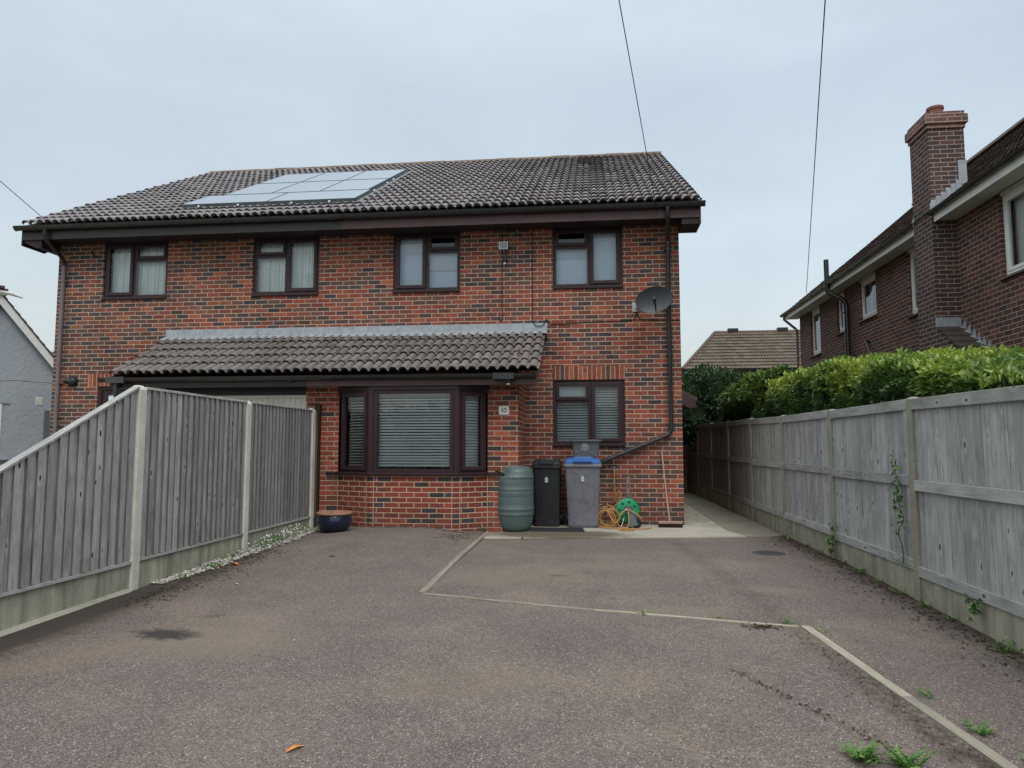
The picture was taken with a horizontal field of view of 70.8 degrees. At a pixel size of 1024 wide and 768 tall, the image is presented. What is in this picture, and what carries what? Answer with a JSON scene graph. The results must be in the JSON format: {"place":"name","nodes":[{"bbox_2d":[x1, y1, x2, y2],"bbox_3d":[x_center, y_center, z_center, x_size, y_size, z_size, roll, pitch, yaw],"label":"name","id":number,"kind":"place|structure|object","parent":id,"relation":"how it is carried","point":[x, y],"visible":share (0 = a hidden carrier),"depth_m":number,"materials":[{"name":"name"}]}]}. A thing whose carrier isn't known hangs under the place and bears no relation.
{"place":"outdoors","nodes":[
{"label":"outdoors","id":0,"kind":"place"},
{"bbox_2d":[0,526,1023,767],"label":"driveway","id":1,"kind":"structure","parent":0,"point":[103,684],"depth_m":4.39,"materials":[{"name":"grey asphalt"}]},
{"bbox_2d":[0,589,131,636],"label":"mortar fillet","id":2,"kind":"object","parent":1,"relation":"on","point":[53,615],"visible":1,"depth_m":5.63,"materials":[{"name":"grey concrete"}]},
{"bbox_2d":[170,571,193,579],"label":"weed","id":3,"kind":"object","parent":1,"relation":"on","point":[182,576],"visible":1,"depth_m":7.01,"materials":[{"name":"green plant"}]},
{"bbox_2d":[204,562,221,566],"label":"weed","id":4,"kind":"object","parent":1,"relation":"on","point":[208,564],"visible":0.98,"depth_m":7.56,"materials":[{"name":"green plant"}]},
{"bbox_2d":[150,527,319,583],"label":"pebbles","id":5,"kind":"object","parent":1,"relation":"on","point":[197,569],"visible":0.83,"depth_m":8.04,"materials":[{"name":"white gravel"}]},
{"bbox_2d":[223,523,312,559],"bbox_3d":[-2.984,1.944,9.040,0.469,0.203,2.373,-1,-5,6],"label":"daisy clump","id":6,"kind":"object","parent":1,"relation":"on","point":[277,539],"visible":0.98,"depth_m":9.10,"materials":[{"name":"white plant"}]},
{"bbox_2d":[286,745,303,751],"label":"dead leaf","id":7,"kind":"object","parent":1,"relation":"on","point":[293,747],"visible":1,"depth_m":3.24,"materials":[{"name":"orange plant"}]},
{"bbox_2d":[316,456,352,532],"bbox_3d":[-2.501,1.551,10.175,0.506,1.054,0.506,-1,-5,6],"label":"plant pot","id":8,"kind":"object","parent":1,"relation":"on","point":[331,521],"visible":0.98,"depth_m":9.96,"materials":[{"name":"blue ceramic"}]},
{"bbox_2d":[419,531,490,592],"bbox_3d":[-0.574,2.084,8.478,0.065,0.213,4.180,-1,-5,6],"label":"timber edging","id":9,"kind":"object","parent":1,"relation":"in","point":[439,575],"visible":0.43,"depth_m":7.82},
{"bbox_2d":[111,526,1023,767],"bbox_3d":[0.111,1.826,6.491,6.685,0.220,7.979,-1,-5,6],"label":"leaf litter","id":10,"kind":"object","parent":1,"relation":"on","point":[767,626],"visible":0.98,"depth_m":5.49,"materials":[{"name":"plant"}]},
{"bbox_2d":[422,593,798,627],"bbox_3d":[0.646,1.884,5.775,3.082,0.177,0.086,-2,-5,21],"label":"timber edging","id":11,"kind":"object","parent":1,"relation":"in","point":[611,611],"visible":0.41,"depth_m":5.69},
{"bbox_2d":[752,550,784,555],"bbox_3d":[3.056,2.019,8.572,0.380,0.029,0.380,-1,-5,6],"label":"manhole cover","id":12,"kind":"object","parent":1,"relation":"on","point":[766,552],"visible":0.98,"depth_m":8.55,"materials":[{"name":"metal"}]},
{"bbox_2d":[780,616,792,623],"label":"weed","id":13,"kind":"object","parent":1,"relation":"on","point":[787,621],"visible":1,"depth_m":5.33,"materials":[{"name":"green plant"}]},
{"bbox_2d":[852,565,865,572],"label":"weed","id":14,"kind":"object","parent":1,"relation":"on","point":[861,570],"visible":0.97,"depth_m":7.27,"materials":[{"name":"green plant"}]},
{"bbox_2d":[839,740,886,764],"bbox_3d":[1.499,1.581,3.109,0.206,0.096,0.187,-4,-6,36],"label":"weed","id":15,"kind":"object","parent":1,"relation":"on","point":[867,751],"visible":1,"depth_m":3.10,"materials":[{"name":"green plant"}]},
{"bbox_2d":[860,741,932,767],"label":"weed","id":16,"kind":"object","parent":1,"relation":"on","point":[900,758],"visible":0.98,"depth_m":3.05,"materials":[{"name":"green plant"}]},
{"bbox_2d":[889,587,906,593],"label":"weed","id":17,"kind":"object","parent":1,"relation":"on","point":[899,590],"visible":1,"depth_m":6.33,"materials":[{"name":"green plant"}]},
{"bbox_2d":[801,626,1017,767],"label":"timber edging","id":18,"kind":"object","parent":1,"relation":"in","point":[986,751],"visible":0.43,"depth_m":3.71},
{"bbox_2d":[916,684,936,699],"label":"weed","id":19,"kind":"object","parent":1,"relation":"on","point":[922,691],"visible":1,"depth_m":3.87,"materials":[{"name":"green plant"}]},
{"bbox_2d":[962,716,995,736],"bbox_3d":[2.205,1.615,3.424,0.140,0.069,0.178,2,-6,-26],"label":"weed","id":20,"kind":"object","parent":1,"relation":"on","point":[985,730],"visible":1,"depth_m":3.40,"materials":[{"name":"green plant"}]},
{"bbox_2d":[991,636,1022,652],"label":"weed","id":21,"kind":"object","parent":1,"relation":"on","point":[1001,646],"visible":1,"depth_m":4.65,"materials":[{"name":"green plant"}]},
{"bbox_2d":[0,0,1023,366],"label":"sky","id":22,"kind":"structure","parent":0,"point":[100,100],"materials":[{"name":"grey"}]},
{"bbox_2d":[484,503,745,538],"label":"concrete slab","id":23,"kind":"structure","parent":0,"point":[698,524],"depth_m":10.49,"materials":[{"name":"beige concrete"}]},
{"bbox_2d":[495,466,533,531],"bbox_3d":[0.044,1.703,10.815,0.583,0.975,0.582,-1,-5,6],"label":"water butt","id":24,"kind":"object","parent":23,"relation":"on","point":[515,508],"visible":0.92,"depth_m":10.58,"materials":[{"name":"green plastic"}]},
{"bbox_2d":[532,458,563,526],"bbox_3d":[0.564,1.714,11.438,0.482,1.060,0.630,-1,-5,6],"label":"wheelie bin","id":25,"kind":"object","parent":23,"relation":"on","point":[547,490],"visible":0.99,"depth_m":11.23,"materials":[{"name":"black plastic"}]},
{"bbox_2d":[530,527,584,531],"bbox_3d":[0.676,2.176,10.774,0.820,0.024,0.380,-1,-5,6],"label":"rubber mat","id":26,"kind":"object","parent":23,"relation":"on","point":[549,529],"visible":0.98,"depth_m":10.66,"materials":[{"name":"black rubber"}]},
{"bbox_2d":[563,457,601,527],"bbox_3d":[1.116,1.688,11.316,0.585,1.090,0.686,-1,-5,6],"label":"wheelie bin","id":27,"kind":"object","parent":23,"relation":"on","point":[582,475],"visible":0.96,"depth_m":11.08,"materials":[{"name":"grey plastic"}]},
{"bbox_2d":[570,440,601,456],"bbox_3d":[1.167,1.010,11.356,0.500,0.262,0.410,-1,-5,6],"label":"recycling box","id":28,"kind":"object","parent":27,"relation":"on","point":[585,447],"visible":1,"depth_m":11.19,"materials":[{"name":"grey plastic"}]},
{"bbox_2d":[597,473,651,530],"bbox_3d":[1.669,1.803,11.129,0.609,0.835,0.842,4,-6,-39],"label":"garden hose","id":29,"kind":"object","parent":23,"relation":"on","point":[614,518],"visible":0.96,"depth_m":11.10,"materials":[{"name":"yellow rubber"}]},
{"bbox_2d":[615,477,640,527],"bbox_3d":[1.800,1.835,11.211,0.401,0.780,0.330,-1,-5,6],"label":"hose reel","id":30,"kind":"object","parent":23,"relation":"on","point":[627,502],"visible":0.91,"depth_m":11.15,"materials":[{"name":"plastic"}]},
{"bbox_2d":[658,451,682,527],"bbox_3d":[2.471,1.647,11.347,0.380,1.172,0.411,-1,-5,6],"label":"broom","id":31,"kind":"object","parent":23,"relation":"on","point":[673,524],"visible":1,"depth_m":11.13,"materials":[{"name":"brown wood"}]},
{"bbox_2d":[684,490,782,536],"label":"side path","id":32,"kind":"structure","parent":0,"point":[726,519],"depth_m":12.49,"materials":[{"name":"concrete"}]},
{"bbox_3d":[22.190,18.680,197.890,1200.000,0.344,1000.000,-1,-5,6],"label":"ground","id":33,"kind":"structure","parent":0,"visible":0},
{"bbox_2d":[0,285,53,465],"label":"rendered house","id":34,"kind":"structure","parent":33,"relation":"on","point":[26,365],"depth_m":18.82,"materials":[{"name":"white paint"}]},
{"bbox_2d":[0,401,9,459],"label":"window","id":35,"kind":"structure","parent":34,"relation":"in","point":[7,402],"depth_m":18.45,"materials":[{"name":"white paint"}]},
{"bbox_2d":[0,385,321,630],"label":"board fence","id":36,"kind":"object","parent":33,"relation":"on","point":[134,487],"visible":0.84,"depth_m":6.74,"materials":[{"name":"wood"}]},
{"bbox_2d":[13,151,705,531],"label":"semi detached house","id":37,"kind":"structure","parent":33,"relation":"on","point":[401,337],"depth_m":12.10,"materials":[{"name":"brick"}]},
{"bbox_2d":[98,387,128,406],"bbox_3d":[-6.874,1.283,12.723,1.000,2.480,0.070,-1,-5,6],"label":"front door","id":38,"kind":"structure","parent":37,"relation":"in","point":[105,393],"depth_m":12.84,"materials":[{"name":"brown plastic"}]},
{"bbox_2d":[101,242,168,299],"bbox_3d":[-6.758,-2.032,13.015,1.238,1.055,0.229,-1,-5,6],"label":"window","id":39,"kind":"structure","parent":37,"relation":"in","point":[140,270],"depth_m":13.04,"materials":[{"name":"brown plastic"}]},
{"bbox_2d":[181,192,287,206],"bbox_3d":[-5.181,-3.470,13.524,1.620,0.528,0.946,-1,-5,6],"label":"solar panel","id":40,"kind":"object","parent":37,"relation":"on","point":[238,198],"visible":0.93,"depth_m":13.45,"materials":[{"name":"black glass"}]},
{"bbox_2d":[215,395,305,407],"bbox_3d":[-4.339,1.264,11.269,2.300,2.165,0.050,-1,-5,6],"label":"garage door","id":41,"kind":"structure","parent":37,"relation":"in","point":[299,401],"depth_m":11.27,"materials":[{"name":"white metal"}]},
{"bbox_2d":[225,182,298,194],"bbox_3d":[-5.080,-3.994,14.745,0.960,0.758,1.376,-1,-5,6],"label":"solar panel","id":42,"kind":"object","parent":37,"relation":"attached to","point":[263,188],"visible":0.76,"depth_m":14.70,"materials":[{"name":"black glass"}]},
{"bbox_2d":[251,237,319,296],"bbox_3d":[-3.955,-2.059,12.703,1.218,1.055,0.230,-1,-5,6],"label":"window","id":43,"kind":"structure","parent":37,"relation":"in","point":[282,266],"depth_m":12.74,"materials":[{"name":"brown plastic"}]},
{"bbox_2d":[258,173,322,183],"bbox_3d":[-4.924,-4.621,16.202,0.960,0.774,1.406,-1,-5,6],"label":"solar panel","id":44,"kind":"object","parent":37,"relation":"on","point":[286,178],"visible":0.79,"depth_m":16.15,"materials":[{"name":"black glass"}]},
{"bbox_2d":[183,170,411,207],"bbox_3d":[-4.119,-4.057,14.848,3.330,2.071,3.850,-1,-5,6],"label":"panel skirt","id":45,"kind":"object","parent":37,"relation":"on","point":[378,188],"visible":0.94,"depth_m":12.98,"materials":[{"name":"metal"}]},
{"bbox_2d":[273,180,343,192],"bbox_3d":[-4.114,-4.003,14.638,0.955,0.758,1.376,-1,-5,6],"label":"solar panel","id":46,"kind":"object","parent":37,"relation":"attached to","point":[309,186],"visible":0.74,"depth_m":14.59,"materials":[{"name":"black glass"}]},
{"bbox_2d":[267,189,370,202],"bbox_3d":[-3.548,-3.486,13.342,1.635,0.528,0.946,-1,-5,6],"label":"solar panel","id":47,"kind":"object","parent":37,"relation":"on","point":[323,195],"visible":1,"depth_m":13.26,"materials":[{"name":"black glass"}]},
{"bbox_2d":[302,171,364,181],"bbox_3d":[-3.958,-4.631,16.094,0.955,0.774,1.406,-1,-5,6],"label":"solar panel","id":48,"kind":"object","parent":37,"relation":"attached to","point":[331,176],"visible":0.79,"depth_m":16.05,"materials":[{"name":"black glass"}]},
{"bbox_2d":[321,178,388,190],"bbox_3d":[-3.147,-4.013,14.530,0.960,0.758,1.376,-1,-5,6],"label":"solar panel","id":49,"kind":"object","parent":37,"relation":"on","point":[359,184],"visible":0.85,"depth_m":14.48,"materials":[{"name":"black glass"}]},
{"bbox_2d":[346,169,406,179],"bbox_3d":[-2.991,-4.640,15.987,0.960,0.774,1.406,-1,-5,6],"label":"solar panel","id":50,"kind":"object","parent":37,"relation":"on","point":[380,174],"visible":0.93,"depth_m":15.94,"materials":[{"name":"black glass"}]},
{"bbox_2d":[326,385,499,475],"bbox_3d":[-1.522,0.653,10.775,2.660,1.405,0.420,-1,-5,6],"label":"bay window","id":51,"kind":"structure","parent":37,"relation":"in","point":[460,463],"depth_m":10.71,"materials":[{"name":"brown plastic"}]},
{"bbox_2d":[392,232,459,292],"bbox_3d":[-1.457,-2.085,12.411,1.178,1.055,0.200,-1,-5,6],"label":"window","id":52,"kind":"structure","parent":37,"relation":"in","point":[417,264],"depth_m":12.44,"materials":[{"name":"brown plastic"}]},
{"bbox_2d":[499,406,508,414],"bbox_3d":[-0.121,0.395,10.779,0.154,0.126,0.014,-1,-5,6],"label":"house number","id":53,"kind":"object","parent":37,"relation":"attached to","point":[503,410],"visible":1,"depth_m":10.77,"materials":[{"name":"ceramic"}]},
{"bbox_2d":[499,234,513,264],"bbox_3d":[-0.095,-2.284,12.143,0.245,0.535,0.139,-1,-5,6],"label":"floodlight","id":54,"kind":"object","parent":37,"relation":"attached to","point":[503,245],"visible":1,"depth_m":12.10,"materials":[{"name":"metal"}]},
{"bbox_2d":[532,275,635,326],"bbox_3d":[1.213,-1.797,11.998,1.776,1.670,0.044,-1,-5,6],"label":"wall cable","id":55,"kind":"object","parent":37,"relation":"attached to","point":[564,323],"depth_m":12.01,"materials":[{"name":"black plastic"}]},
{"bbox_2d":[553,226,622,288],"bbox_3d":[1.268,-2.111,12.107,1.173,1.055,0.200,-1,-5,6],"label":"window","id":56,"kind":"structure","parent":37,"relation":"in","point":[597,261],"depth_m":12.16,"materials":[{"name":"brown plastic"}]},
{"bbox_2d":[553,379,625,445],"bbox_3d":[1.269,0.480,11.890,1.183,1.095,0.217,-1,-5,6],"label":"window","id":57,"kind":"structure","parent":37,"relation":"in","point":[589,400],"depth_m":11.91,"materials":[{"name":"brown plastic"}]},
{"bbox_2d":[637,313,665,319],"bbox_3d":[2.402,-1.137,11.820,0.706,0.197,0.010,-1,-5,6],"label":"wall cable","id":58,"kind":"object","parent":37,"relation":"attached to","point":[650,319],"depth_m":11.82,"materials":[{"name":"black plastic"}]},
{"bbox_2d":[632,286,672,312],"bbox_3d":[2.136,-1.344,11.511,0.728,0.427,0.483,-4,-7,40],"label":"satellite dish","id":59,"kind":"object","parent":37,"relation":"attached to","point":[654,299],"visible":1,"depth_m":11.51,"materials":[{"name":"grey metal"}]},
{"bbox_2d":[683,435,686,489],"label":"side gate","id":60,"kind":"structure","parent":37,"relation":"attached to","point":[685,467],"depth_m":20.94,"materials":[{"name":"brown wood"}]},
{"bbox_2d":[681,363,752,452],"bbox_3d":[5.601,1.239,19.826,3.667,3.704,3.252,-1,-5,6],"label":"evergreen bush","id":61,"kind":"object","parent":33,"relation":"on","point":[703,388],"visible":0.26,"depth_m":19.04,"materials":[{"name":"green plant"}]},
{"bbox_2d":[681,327,800,461],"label":"house","id":62,"kind":"structure","parent":33,"relation":"on","point":[744,350],"depth_m":37.87,"materials":[{"name":"brick"}]},
{"bbox_2d":[715,352,850,437],"bbox_3d":[5.329,0.994,14.754,2.006,2.708,4.758,-1,-5,6],"label":"laurel bush","id":63,"kind":"object","parent":33,"relation":"on","point":[742,399],"visible":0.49,"depth_m":13.51,"materials":[{"name":"green plant"}]},
{"bbox_2d":[686,385,1023,653],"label":"board fence","id":64,"kind":"object","parent":33,"relation":"on","point":[805,478],"visible":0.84,"depth_m":6.31,"materials":[{"name":"wood"}]},
{"bbox_2d":[825,523,837,560],"bbox_3d":[3.584,1.793,8.062,0.102,0.458,0.351,-1,-5,14],"label":"ivy","id":65,"kind":"object","parent":64,"relation":"attached to","point":[829,542],"visible":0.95,"depth_m":8.09,"materials":[{"name":"green plant"}]},
{"bbox_2d":[889,450,906,564],"bbox_3d":[3.396,1.078,6.335,0.091,1.003,0.280,-1,-5,13],"label":"ivy","id":66,"kind":"object","parent":64,"relation":"attached to","point":[896,492],"visible":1,"depth_m":6.33,"materials":[{"name":"green plant"}]},
{"bbox_2d":[963,593,981,620],"bbox_3d":[3.258,1.593,5.101,0.091,0.204,0.197,-1,-5,6],"label":"ivy","id":67,"kind":"object","parent":64,"relation":"attached to","point":[973,607],"visible":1,"depth_m":5.10,"materials":[{"name":"green plant"}]},
{"bbox_2d":[761,343,1023,417],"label":"laurel hedge","id":68,"kind":"object","parent":33,"relation":"on","point":[842,382],"visible":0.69,"depth_m":7.50,"materials":[{"name":"green plant"}]},
{"bbox_2d":[780,105,1023,368],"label":"brick house","id":69,"kind":"structure","parent":33,"relation":"on","point":[939,263],"depth_m":11.86,"materials":[{"name":"brown brick"}]},
{"bbox_2d":[810,306,820,357],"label":"window","id":70,"kind":"structure","parent":69,"relation":"in","point":[815,311],"depth_m":19.42,"materials":[{"name":"white paint"}]},
{"bbox_2d":[835,291,844,335],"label":"window","id":71,"kind":"structure","parent":69,"relation":"in","point":[842,331],"depth_m":17.35,"materials":[{"name":"white paint"}]},
{"bbox_2d":[858,271,877,323],"bbox_3d":[7.753,-1.863,15.520,0.270,0.974,0.990,-1,-5,6],"label":"window","id":72,"kind":"structure","parent":69,"relation":"in","point":[868,280],"depth_m":15.79,"materials":[{"name":"white paint"}]},
{"bbox_2d":[907,246,917,318],"bbox_3d":[7.431,-1.907,13.121,0.160,1.304,0.860,-1,-5,6],"label":"window","id":73,"kind":"structure","parent":69,"relation":"in","point":[912,251],"depth_m":13.41,"materials":[{"name":"white paint"}]},
{"bbox_2d":[999,178,1023,280],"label":"window","id":74,"kind":"structure","parent":69,"relation":"in","point":[1015,192],"depth_m":10.33,"materials":[{"name":"white paint"}]},
{"bbox_3d":[-4.647,-4.071,-13.385,0.300,8.900,0.300,-1,-5,6],"label":"utility pole","id":75,"kind":"object","parent":33,"relation":"on","visible":0},
{"bbox_2d":[0,181,46,221],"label":"overhead wire","id":76,"kind":"object","parent":75,"relation":"attached to","point":[23,201],"visible":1,"depth_m":11.85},
{"bbox_2d":[619,0,656,210],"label":"overhead wire","id":77,"kind":"object","parent":75,"relation":"attached to","point":[636,97],"visible":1,"depth_m":8.47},
{"bbox_2d":[806,0,825,292],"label":"overhead wire","id":78,"kind":"object","parent":75,"relation":"attached to","point":[816,127],"visible":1,"depth_m":10.35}
]}

